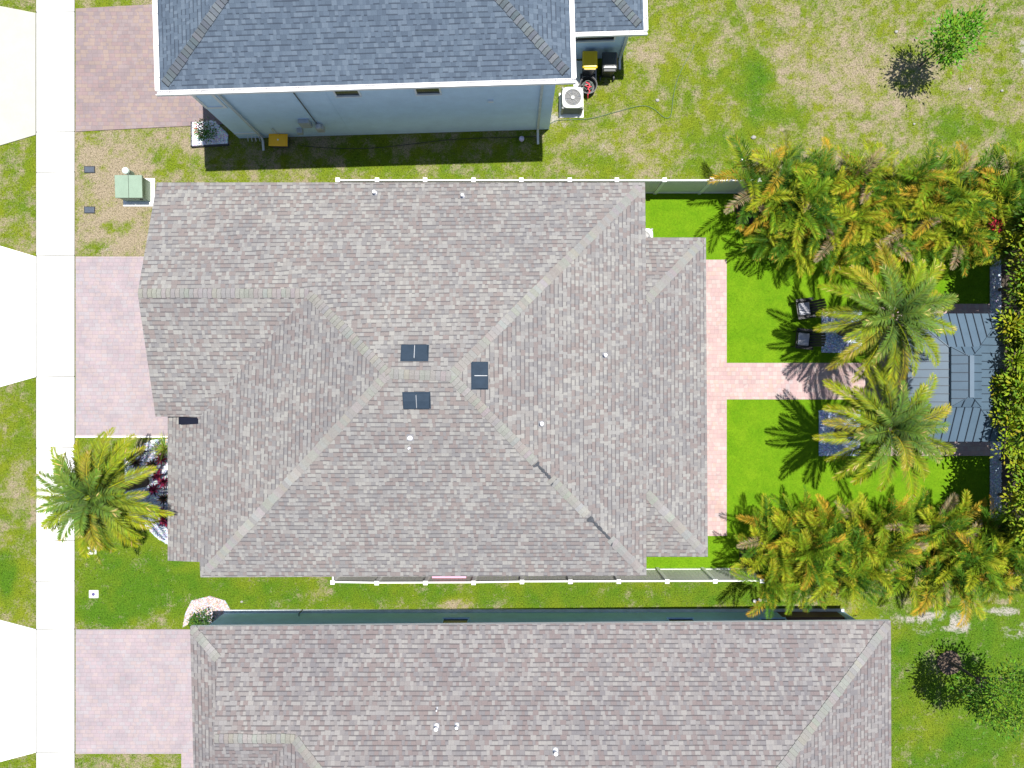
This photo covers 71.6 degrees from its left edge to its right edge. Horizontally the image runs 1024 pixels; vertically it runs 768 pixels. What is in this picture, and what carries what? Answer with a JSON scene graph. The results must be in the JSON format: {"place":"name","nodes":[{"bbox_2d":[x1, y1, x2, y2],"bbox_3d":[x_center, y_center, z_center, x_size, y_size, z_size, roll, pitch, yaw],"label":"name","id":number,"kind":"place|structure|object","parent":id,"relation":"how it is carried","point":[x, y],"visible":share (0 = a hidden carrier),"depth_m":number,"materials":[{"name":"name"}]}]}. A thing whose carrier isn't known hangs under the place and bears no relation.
{"place":"outdoors","nodes":[
{"label":"outdoors","id":0,"kind":"place"},
{"bbox_2d":[36,0,74,767],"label":"sidewalk","id":1,"kind":"structure","parent":0,"point":[55,315],"depth_m":28.95,"materials":[{"name":"concrete"}]},
{"bbox_2d":[76,256,167,435],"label":"driveway","id":2,"kind":"structure","parent":0,"point":[113,386],"depth_m":28.96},
{"bbox_2d":[76,629,192,767],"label":"driveway","id":3,"kind":"structure","parent":0,"point":[133,691],"depth_m":28.96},
{"bbox_2d":[76,4,222,131],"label":"driveway","id":4,"kind":"structure","parent":0,"point":[115,82],"depth_m":28.96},
{"bbox_2d":[0,0,1023,767],"bbox_3d":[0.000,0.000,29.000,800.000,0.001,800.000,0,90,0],"label":"lawn","id":5,"kind":"structure","parent":0,"point":[700,124],"depth_m":29.00,"materials":[{"name":"green plant"}]},
{"bbox_2d":[0,620,35,761],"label":"driveway apron","id":6,"kind":"object","parent":5,"relation":"on","point":[17,690],"visible":1,"depth_m":28.95,"materials":[{"name":"concrete"}]},
{"bbox_2d":[0,6,35,145],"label":"driveway apron","id":7,"kind":"object","parent":5,"relation":"on","point":[17,74],"visible":1,"depth_m":28.95,"materials":[{"name":"concrete"}]},
{"bbox_2d":[0,246,35,386],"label":"driveway apron","id":8,"kind":"object","parent":5,"relation":"on","point":[17,316],"visible":1,"depth_m":28.95,"materials":[{"name":"concrete"}]},
{"bbox_2d":[84,166,94,172],"bbox_3d":[-17.247,-8.754,28.984,0.440,0.072,0.280,0,90,0],"label":"meter box","id":9,"kind":"object","parent":5,"relation":"on","point":[89,169],"visible":1,"depth_m":28.95,"materials":[{"name":"black metal"}]},
{"bbox_2d":[84,206,94,212],"bbox_3d":[-17.247,-7.108,28.984,0.440,0.072,0.280,0,90,0],"label":"meter box","id":10,"kind":"object","parent":5,"relation":"on","point":[89,209],"visible":1,"depth_m":28.95,"materials":[{"name":"black metal"}]},
{"bbox_2d":[89,590,98,597],"bbox_3d":[-17.076,8.577,28.975,0.380,0.090,0.320,0,90,0],"label":"cleanout","id":11,"kind":"object","parent":5,"relation":"on","point":[93,593],"visible":1,"depth_m":28.95,"materials":[{"name":"plastic"}]},
{"bbox_2d":[30,427,174,564],"bbox_3d":[-15.015,4.158,26.477,4.743,5.146,4.707,-21,90,0],"label":"palm tree","id":12,"kind":"object","parent":5,"relation":"on","point":[73,489],"visible":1,"depth_m":24.72,"materials":[{"name":"plant"}]},
{"bbox_2d":[75,436,167,437],"bbox_3d":[-15.925,2.151,29.020,3.766,0.160,0.065,0,90,0],"label":"driveway edging","id":13,"kind":"object","parent":5,"relation":"on","point":[121,436],"visible":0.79,"depth_m":28.94,"materials":[{"name":"concrete"}]},
{"bbox_2d":[115,175,154,206],"bbox_3d":[-15.210,-7.819,28.585,1.280,0.869,1.140,0,90,0],"label":"transformer box","id":14,"kind":"object","parent":5,"relation":"on","point":[134,190],"visible":0.99,"depth_m":28.20,"materials":[{"name":"metal"}]},
{"bbox_2d":[124,439,167,543],"bbox_3d":[-14.758,4.384,28.977,2.168,0.105,4.320,0,90,0],"label":"stone bed","id":15,"kind":"object","parent":5,"relation":"on","point":[160,532],"visible":0.43,"depth_m":28.94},
{"bbox_2d":[148,483,160,495],"bbox_3d":[-14.487,4.244,28.791,0.585,0.419,0.643,18,90,0],"label":"garden plant","id":16,"kind":"object","parent":15,"relation":"on","point":[153,489],"visible":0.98,"depth_m":28.66,"materials":[{"name":"red plant"}]},
{"bbox_2d":[148,430,167,465],"bbox_3d":[-14.048,2.598,28.724,1.466,0.552,1.493,0,90,0],"label":"grassy plant","id":17,"kind":"object","parent":15,"relation":"on","point":[161,449],"visible":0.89,"depth_m":28.61,"materials":[{"name":"green plant"}]},
{"bbox_2d":[156,477,167,488],"bbox_3d":[-14.111,3.961,28.791,0.578,0.419,0.620,17,90,0],"label":"garden plant","id":18,"kind":"object","parent":15,"relation":"on","point":[162,482],"visible":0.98,"depth_m":28.65,"materials":[{"name":"red plant"}]},
{"bbox_2d":[157,493,167,504],"bbox_3d":[-14.107,4.620,28.791,0.576,0.419,0.652,19,90,0],"label":"garden plant","id":19,"kind":"object","parent":15,"relation":"on","point":[163,499],"visible":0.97,"depth_m":28.65,"materials":[{"name":"green plant"}]},
{"bbox_2d":[183,596,230,626],"bbox_3d":[-12.445,9.288,28.987,1.991,0.085,1.299,0,90,0],"label":"bed","id":20,"kind":"object","parent":5,"relation":"on","point":[217,604],"visible":0.88,"depth_m":28.96,"materials":[{"name":"stone"}]},
{"bbox_2d":[188,608,213,626],"bbox_3d":[-12.504,9.595,28.568,1.140,0.978,1.132,-32,90,0],"label":"shrub","id":21,"kind":"object","parent":20,"relation":"on","point":[197,622],"visible":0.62,"depth_m":28.53,"materials":[{"name":"green plant"}]},
{"bbox_2d":[190,122,228,147],"bbox_3d":[-12.316,-10.159,28.940,1.527,0.140,1.028,0,90,0],"label":"bed edging","id":22,"kind":"object","parent":5,"relation":"on","point":[210,145],"visible":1,"depth_m":28.87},
{"bbox_2d":[192,120,227,144],"bbox_3d":[-12.322,-10.189,28.952,1.553,0.155,1.096,0,90,0],"label":"stone bed","id":23,"kind":"object","parent":5,"relation":"on","point":[221,136],"visible":0.66,"depth_m":28.88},
{"bbox_2d":[192,116,219,143],"bbox_3d":[-12.244,-10.147,28.506,1.131,1.098,1.021,-26,90,0],"label":"flowering shrub","id":24,"kind":"object","parent":23,"relation":"on","point":[204,133],"visible":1,"depth_m":28.36,"materials":[{"name":"green plant"}]},
{"bbox_2d":[269,134,288,147],"bbox_3d":[-9.422,-9.834,28.780,0.768,0.440,0.512,0,90,0],"label":"storage tote","id":25,"kind":"object","parent":5,"relation":"on","point":[279,141],"visible":1,"depth_m":28.57,"materials":[{"name":"yellow plastic"}]},
{"bbox_2d":[152,0,647,150],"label":"house","id":26,"kind":"structure","parent":5,"relation":"on","point":[259,69],"depth_m":23.13,"materials":[{"name":"blue"}]},
{"bbox_2d":[332,91,361,97],"bbox_3d":[-5.763,-10.164,24.555,0.920,1.020,0.100,-2,90,0],"label":"window","id":27,"kind":"structure","parent":26,"relation":"in","point":[338,94],"depth_m":24.92,"materials":[{"name":"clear glass"}]},
{"bbox_2d":[414,88,441,95],"bbox_3d":[-2.942,-10.247,24.593,0.920,1.020,0.100,-2,90,0],"label":"window","id":28,"kind":"structure","parent":26,"relation":"in","point":[434,91],"depth_m":24.95,"materials":[{"name":"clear glass"}]},
{"bbox_2d":[575,37,615,42],"bbox_3d":[3.169,-13.261,26.997,1.620,0.920,0.100,-2,90,0],"label":"window","id":29,"kind":"structure","parent":26,"relation":"in","point":[592,39],"depth_m":27.38,"materials":[{"name":"white glass"}]},
{"bbox_2d":[300,136,535,148],"bbox_3d":[-3.815,-9.816,28.957,9.632,0.022,0.250,-2,90,0],"label":"soaker hose","id":30,"kind":"object","parent":5,"relation":"on","point":[413,143],"visible":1,"depth_m":28.95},
{"bbox_2d":[138,182,707,576],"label":"house","id":31,"kind":"structure","parent":5,"relation":"on","point":[382,379],"depth_m":25.20,"materials":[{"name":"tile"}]},
{"bbox_2d":[190,609,890,767],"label":"house","id":32,"kind":"structure","parent":5,"relation":"on","point":[509,688],"depth_m":25.32,"materials":[{"name":"grey"}]},
{"bbox_2d":[441,617,469,622],"bbox_3d":[-2.209,9.263,27.450,1.070,1.220,0.100,0,90,0],"label":"window","id":33,"kind":"structure","parent":32,"relation":"in","point":[444,619],"depth_m":27.86,"materials":[{"name":"glass"}]},
{"bbox_2d":[666,617,694,620],"bbox_3d":[6.626,9.263,27.450,1.070,1.220,0.100,0,90,0],"label":"window","id":34,"kind":"structure","parent":32,"relation":"in","point":[667,618],"depth_m":27.97,"materials":[{"name":"teal glass"}]},
{"bbox_2d":[330,567,763,584],"bbox_3d":[1.347,7.161,28.034,16.579,1.932,1.056,0,90,0],"label":"vinyl fence","id":35,"kind":"object","parent":5,"relation":"on","point":[701,574],"visible":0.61,"depth_m":27.54,"materials":[{"name":"plastic"}]},
{"bbox_2d":[335,178,759,193],"bbox_3d":[1.396,-7.369,28.034,16.285,1.932,1.032,0,90,0],"label":"vinyl fence","id":36,"kind":"object","parent":5,"relation":"on","point":[666,185],"visible":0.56,"depth_m":27.25,"materials":[{"name":"plastic"}]},
{"bbox_2d":[559,87,582,117],"bbox_3d":[2.416,-11.372,28.600,1.000,0.840,1.000,0,90,0],"label":"air conditioner","id":37,"kind":"object","parent":5,"relation":"on","point":[570,102],"visible":1,"depth_m":28.25,"materials":[{"name":"metal"}]},
{"bbox_2d":[573,61,596,86],"bbox_3d":[2.981,-12.656,29.025,0.941,0.150,1.046,0,90,0],"label":"concrete pad","id":38,"kind":"object","parent":5,"relation":"on","point":[578,68],"visible":0.21,"depth_m":28.95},
{"bbox_2d":[579,76,596,97],"bbox_3d":[3.080,-12.060,28.753,0.716,0.394,0.716,45,90,0],"label":"round tub","id":39,"kind":"object","parent":38,"relation":"on","point":[590,82],"visible":0.96,"depth_m":28.68,"materials":[{"name":"black plastic"}]},
{"bbox_2d":[580,51,597,79],"bbox_3d":[3.075,-12.764,28.457,0.600,1.083,0.778,0,90,0],"label":"wheeled bin","id":40,"kind":"object","parent":38,"relation":"on","point":[589,63],"visible":0.95,"depth_m":27.94,"materials":[{"name":"yellow plastic"}]},
{"bbox_2d":[599,52,616,80],"bbox_3d":[3.856,-12.714,28.457,0.600,1.083,0.778,0,90,0],"label":"wheeled bin","id":41,"kind":"object","parent":5,"relation":"on","point":[609,65],"visible":1,"depth_m":27.94,"materials":[{"name":"black plastic"}]},
{"bbox_2d":[550,44,694,123],"bbox_3d":[4.902,-11.257,28.961,6.984,0.016,2.134,-29,90,0],"label":"garden hose","id":42,"kind":"object","parent":5,"relation":"on","point":[635,106],"visible":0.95,"depth_m":28.95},
{"bbox_2d":[645,193,989,572],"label":"turf","id":43,"kind":"structure","parent":5,"relation":"on","point":[743,348],"depth_m":28.98,"materials":[{"name":"plant"}]},
{"bbox_2d":[735,186,813,270],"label":"areca palm","id":44,"kind":"object","parent":43,"relation":"on","point":[766,229],"visible":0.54,"depth_m":27.31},
{"bbox_2d":[736,493,815,576],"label":"areca palm","id":45,"kind":"object","parent":43,"relation":"on","point":[767,509],"visible":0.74,"depth_m":27.20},
{"bbox_2d":[745,178,856,277],"bbox_3d":[10.952,-6.050,27.557,3.644,2.945,3.597,38,90,0],"label":"areca palm","id":46,"kind":"object","parent":43,"relation":"on","point":[812,232],"visible":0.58,"depth_m":26.87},
{"bbox_2d":[791,328,825,349],"bbox_3d":[11.864,-1.792,28.442,0.970,1.097,0.820,6,90,0],"label":"garden chair","id":47,"kind":"object","parent":43,"relation":"on","point":[803,341],"visible":0.93,"depth_m":28.45,"materials":[{"name":"black plastic"}]},
{"bbox_2d":[792,297,826,319],"bbox_3d":[11.889,-3.046,28.442,0.970,1.097,0.820,-8,90,0],"label":"garden chair","id":48,"kind":"object","parent":43,"relation":"on","point":[803,308],"visible":0.98,"depth_m":28.48,"materials":[{"name":"black plastic"}]},
{"bbox_2d":[773,196,862,284],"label":"areca palm","id":49,"kind":"object","parent":43,"relation":"on","point":[817,248],"visible":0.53,"depth_m":27.32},
{"bbox_2d":[779,528,859,613],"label":"areca palm","id":50,"kind":"object","parent":43,"relation":"on","point":[802,578],"visible":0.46,"depth_m":26.96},
{"bbox_2d":[784,497,858,572],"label":"areca palm","id":51,"kind":"object","parent":43,"relation":"on","point":[832,519],"visible":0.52,"depth_m":27.19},
{"bbox_2d":[782,150,863,234],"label":"areca palm","id":52,"kind":"object","parent":43,"relation":"on","point":[848,195],"visible":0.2,"depth_m":27.13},
{"bbox_2d":[818,410,860,455],"bbox_3d":[13.360,2.001,28.974,1.749,0.112,1.906,0,90,0],"label":"gravel bed","id":53,"kind":"object","parent":43,"relation":"on","point":[826,449],"visible":0.54,"depth_m":28.93,"materials":[{"name":"gravel"}]},
{"bbox_2d":[794,185,887,276],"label":"areca palm","id":54,"kind":"object","parent":43,"relation":"on","point":[847,238],"visible":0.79,"depth_m":26.98,"materials":[{"name":"plant"}]},
{"bbox_2d":[821,310,861,352],"bbox_3d":[13.440,-2.145,28.974,1.696,0.112,1.783,0,90,0],"label":"gravel bed","id":55,"kind":"object","parent":43,"relation":"on","point":[835,342],"visible":0.48,"depth_m":28.93,"materials":[{"name":"gravel"}]},
{"bbox_2d":[805,494,879,579],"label":"areca palm","id":56,"kind":"object","parent":43,"relation":"on","point":[842,523],"visible":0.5,"depth_m":27.25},
{"bbox_2d":[797,526,889,616],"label":"areca palm","id":57,"kind":"object","parent":43,"relation":"on","point":[857,581],"visible":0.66,"depth_m":26.92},
{"bbox_2d":[827,512,925,606],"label":"areca palm","id":58,"kind":"object","parent":43,"relation":"on","point":[891,556],"visible":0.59,"depth_m":27.01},
{"bbox_2d":[832,184,920,274],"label":"areca palm","id":59,"kind":"object","parent":43,"relation":"on","point":[864,234],"visible":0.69,"depth_m":27.04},
{"bbox_2d":[812,359,956,500],"bbox_3d":[13.316,1.541,26.483,4.855,5.135,4.723,15,90,0],"label":"palm tree","id":60,"kind":"object","parent":43,"relation":"on","point":[909,441],"visible":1,"depth_m":24.69,"materials":[{"name":"plant"}]},
{"bbox_2d":[812,238,958,394],"bbox_3d":[13.453,-2.385,26.445,5.231,5.210,5.636,0,90,0],"label":"palm tree","id":61,"kind":"object","parent":43,"relation":"on","point":[911,307],"visible":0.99,"depth_m":24.69,"materials":[{"name":"plant"}]},
{"bbox_2d":[852,516,928,601],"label":"areca palm","id":62,"kind":"object","parent":43,"relation":"on","point":[900,563],"visible":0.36,"depth_m":27.17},
{"bbox_2d":[854,498,929,568],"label":"areca palm","id":63,"kind":"object","parent":43,"relation":"on","point":[915,525],"visible":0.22,"depth_m":27.26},
{"bbox_2d":[860,195,942,272],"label":"areca palm","id":64,"kind":"object","parent":43,"relation":"on","point":[909,245],"visible":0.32,"depth_m":27.17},
{"bbox_2d":[869,518,955,607],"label":"areca palm","id":65,"kind":"object","parent":43,"relation":"on","point":[923,571],"visible":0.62,"depth_m":27.18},
{"bbox_2d":[872,179,963,270],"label":"areca palm","id":66,"kind":"object","parent":43,"relation":"on","point":[919,232],"visible":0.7,"depth_m":26.95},
{"bbox_2d":[881,485,959,569],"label":"areca palm","id":67,"kind":"object","parent":43,"relation":"on","point":[922,498],"visible":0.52,"depth_m":27.21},
{"bbox_2d":[923,503,991,568],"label":"areca palm","id":68,"kind":"object","parent":43,"relation":"on","point":[947,554],"visible":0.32,"depth_m":27.19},
{"bbox_2d":[921,185,1005,277],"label":"areca palm","id":69,"kind":"object","parent":43,"relation":"on","point":[974,251],"visible":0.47,"depth_m":27.05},
{"bbox_2d":[939,192,1023,268],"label":"areca palm","id":70,"kind":"object","parent":43,"relation":"on","point":[986,226],"visible":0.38,"depth_m":27.13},
{"bbox_2d":[951,494,1023,582],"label":"areca palm","id":71,"kind":"object","parent":43,"relation":"on","point":[1002,526],"visible":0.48,"depth_m":27.00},
{"bbox_2d":[967,497,1023,575],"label":"areca palm","id":72,"kind":"object","parent":43,"relation":"on","point":[1012,571],"visible":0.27,"depth_m":27.44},
{"bbox_2d":[988,218,1006,234],"bbox_3d":[18.460,-6.006,27.847,0.650,2.307,0.760,0,90,0],"label":"red plant","id":73,"kind":"object","parent":43,"relation":"on","point":[996,223],"visible":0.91,"depth_m":26.92,"materials":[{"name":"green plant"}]},
{"bbox_2d":[736,192,1023,571],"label":"planting bed","id":74,"kind":"object","parent":5,"relation":"on","point":[1005,278],"visible":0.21,"depth_m":28.96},
{"bbox_2d":[706,129,819,240],"bbox_3d":[9.707,-7.571,27.516,4.395,3.048,4.383,-16,90,0],"label":"areca palm","id":75,"kind":"object","parent":74,"relation":"on","point":[745,174],"visible":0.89,"depth_m":26.71,"materials":[{"name":"plant"}]},
{"bbox_2d":[729,514,815,619],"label":"areca palm","id":76,"kind":"object","parent":74,"relation":"on","point":[756,564],"visible":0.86,"depth_m":27.00,"materials":[{"name":"plant"}]},
{"bbox_2d":[735,138,843,247],"bbox_3d":[10.885,-7.234,27.368,4.128,3.337,4.075,29,90,0],"label":"areca palm","id":77,"kind":"object","parent":74,"relation":"on","point":[816,195],"visible":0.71,"depth_m":26.55,"materials":[{"name":"plant"}]},
{"bbox_2d":[760,485,839,590],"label":"areca palm","id":78,"kind":"object","parent":74,"relation":"on","point":[815,527],"visible":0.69,"depth_m":27.07,"materials":[{"name":"plant"}]},
{"bbox_2d":[751,520,850,616],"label":"areca palm","id":79,"kind":"object","parent":74,"relation":"on","point":[796,569],"visible":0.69,"depth_m":26.91,"materials":[{"name":"plant"}]},
{"bbox_2d":[797,136,867,238],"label":"areca palm","id":80,"kind":"object","parent":74,"relation":"on","point":[829,167],"visible":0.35,"depth_m":27.05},
{"bbox_2d":[817,142,904,245],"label":"areca palm","id":81,"kind":"object","parent":74,"relation":"on","point":[860,170],"visible":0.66,"depth_m":26.93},
{"bbox_2d":[823,491,921,586],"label":"areca palm","id":82,"kind":"object","parent":74,"relation":"on","point":[867,544],"visible":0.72,"depth_m":26.99,"materials":[{"name":"plant"}]},
{"bbox_2d":[833,140,948,234],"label":"areca palm","id":83,"kind":"object","parent":74,"relation":"on","point":[903,164],"visible":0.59,"depth_m":26.90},
{"bbox_2d":[865,138,965,238],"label":"areca palm","id":84,"kind":"object","parent":74,"relation":"on","point":[929,181],"visible":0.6,"depth_m":26.67,"materials":[{"name":"plant"}]},
{"bbox_2d":[889,512,983,617],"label":"areca palm","id":85,"kind":"object","parent":74,"relation":"on","point":[958,564],"visible":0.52,"depth_m":26.95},
{"bbox_2d":[885,145,988,254],"bbox_3d":[16.256,-7.115,27.703,3.834,2.659,3.824,-36,90,0],"label":"areca palm","id":86,"kind":"object","parent":74,"relation":"on","point":[959,205],"visible":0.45,"depth_m":26.86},
{"bbox_2d":[897,490,990,578],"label":"areca palm","id":87,"kind":"object","parent":74,"relation":"on","point":[960,524],"visible":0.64,"depth_m":27.05,"materials":[{"name":"plant"}]},
{"bbox_2d":[896,187,1000,263],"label":"areca palm","id":88,"kind":"object","parent":74,"relation":"on","point":[965,235],"visible":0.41,"depth_m":26.83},
{"bbox_2d":[893,141,1006,238],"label":"areca palm","id":89,"kind":"object","parent":74,"relation":"on","point":[961,194],"visible":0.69,"depth_m":26.74,"materials":[{"name":"plant"}]},
{"bbox_2d":[913,509,1008,627],"bbox_3d":[17.023,7.003,27.638,3.807,2.794,4.426,16,90,0],"label":"areca palm","id":90,"kind":"object","parent":74,"relation":"on","point":[976,601],"visible":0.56,"depth_m":26.89,"materials":[{"name":"plant"}]},
{"bbox_2d":[935,522,1023,609],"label":"areca palm","id":91,"kind":"object","parent":74,"relation":"on","point":[1015,578],"visible":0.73,"depth_m":26.81,"materials":[{"name":"plant"}]},
{"bbox_2d":[943,142,1023,236],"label":"areca palm","id":92,"kind":"object","parent":74,"relation":"on","point":[1004,195],"visible":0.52,"depth_m":26.81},
{"bbox_2d":[957,510,1023,605],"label":"areca palm","id":93,"kind":"object","parent":74,"relation":"on","point":[1018,570],"visible":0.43,"depth_m":27.24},
{"bbox_2d":[966,139,1023,241],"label":"areca palm","id":94,"kind":"object","parent":74,"relation":"on","point":[1016,165],"visible":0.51,"depth_m":26.89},
{"bbox_2d":[975,187,1023,280],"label":"areca palm","id":95,"kind":"object","parent":74,"relation":"on","point":[1003,257],"visible":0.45,"depth_m":26.95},
{"bbox_2d":[975,142,1023,233],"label":"areca palm","id":96,"kind":"object","parent":74,"relation":"on","point":[1016,187],"visible":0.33,"depth_m":26.96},
{"bbox_2d":[987,393,1023,468],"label":"hedge shrub","id":97,"kind":"object","parent":74,"relation":"on","point":[1014,422],"visible":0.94,"depth_m":25.55,"materials":[{"name":"green plant"}]},
{"bbox_2d":[987,358,1023,429],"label":"hedge shrub","id":98,"kind":"object","parent":74,"relation":"on","point":[1015,388],"visible":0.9,"depth_m":25.71,"materials":[{"name":"green plant"}]},
{"bbox_2d":[993,284,1023,355],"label":"hedge shrub","id":99,"kind":"object","parent":74,"relation":"on","point":[1009,317],"visible":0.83,"depth_m":26.00,"materials":[{"name":"green plant"}]},
{"bbox_2d":[998,463,1023,544],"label":"hedge shrub","id":100,"kind":"object","parent":74,"relation":"on","point":[1016,498],"visible":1,"depth_m":25.79,"materials":[{"name":"green plant"}]},
{"bbox_2d":[998,242,1023,303],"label":"hedge shrub","id":101,"kind":"object","parent":74,"relation":"on","point":[1018,275],"visible":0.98,"depth_m":25.82,"materials":[{"name":"green plant"}]},
{"bbox_2d":[999,437,1023,496],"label":"hedge shrub","id":102,"kind":"object","parent":74,"relation":"on","point":[1019,461],"visible":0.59,"depth_m":26.20,"materials":[{"name":"green plant"}]},
{"bbox_2d":[1000,317,1023,395],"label":"hedge shrub","id":103,"kind":"object","parent":74,"relation":"on","point":[1016,359],"visible":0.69,"depth_m":25.72,"materials":[{"name":"green plant"}]},
{"bbox_2d":[1000,522,1023,591],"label":"areca palm","id":104,"kind":"object","parent":74,"relation":"on","point":[1010,550],"visible":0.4,"depth_m":27.10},
{"bbox_2d":[1003,202,1023,268],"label":"hedge shrub","id":105,"kind":"object","parent":74,"relation":"on","point":[1018,240],"visible":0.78,"depth_m":26.30,"materials":[{"name":"green plant"}]},
{"bbox_2d":[936,650,960,674],"bbox_3d":[17.863,11.391,28.995,0.931,0.050,0.976,-26,90,0],"label":"mulch ring","id":106,"kind":"object","parent":5,"relation":"on","point":[944,658],"visible":0.95,"depth_m":28.97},
{"bbox_2d":[948,654,1023,743],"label":"bushy tree","id":107,"kind":"object","parent":106,"relation":"on","point":[988,702],"visible":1,"depth_m":25.92,"materials":[{"name":"green plant"}]},
{"bbox_2d":[915,3,999,73],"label":"young tree","id":108,"kind":"object","parent":5,"relation":"on","point":[959,46],"visible":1,"depth_m":26.43,"materials":[{"name":"green plant"}]},
{"bbox_2d":[990,248,1001,517],"bbox_3d":[19.734,-0.251,28.980,0.529,0.100,11.646,0,90,0],"label":"gravel strip","id":109,"kind":"object","parent":5,"relation":"on","point":[995,462],"visible":0.41,"depth_m":28.94,"materials":[{"name":"gravel"}]},
{"bbox_2d":[706,260,878,535],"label":"walkway","id":110,"kind":"structure","parent":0,"point":[725,380],"depth_m":28.95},
{"bbox_2d":[878,304,989,455],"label":"patio","id":111,"kind":"structure","parent":0,"point":[973,449],"depth_m":28.95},
{"bbox_2d":[879,313,1005,441],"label":"pavilion","id":112,"kind":"structure","parent":111,"relation":"on","point":[972,354],"depth_m":26.18,"materials":[{"name":"metal"}]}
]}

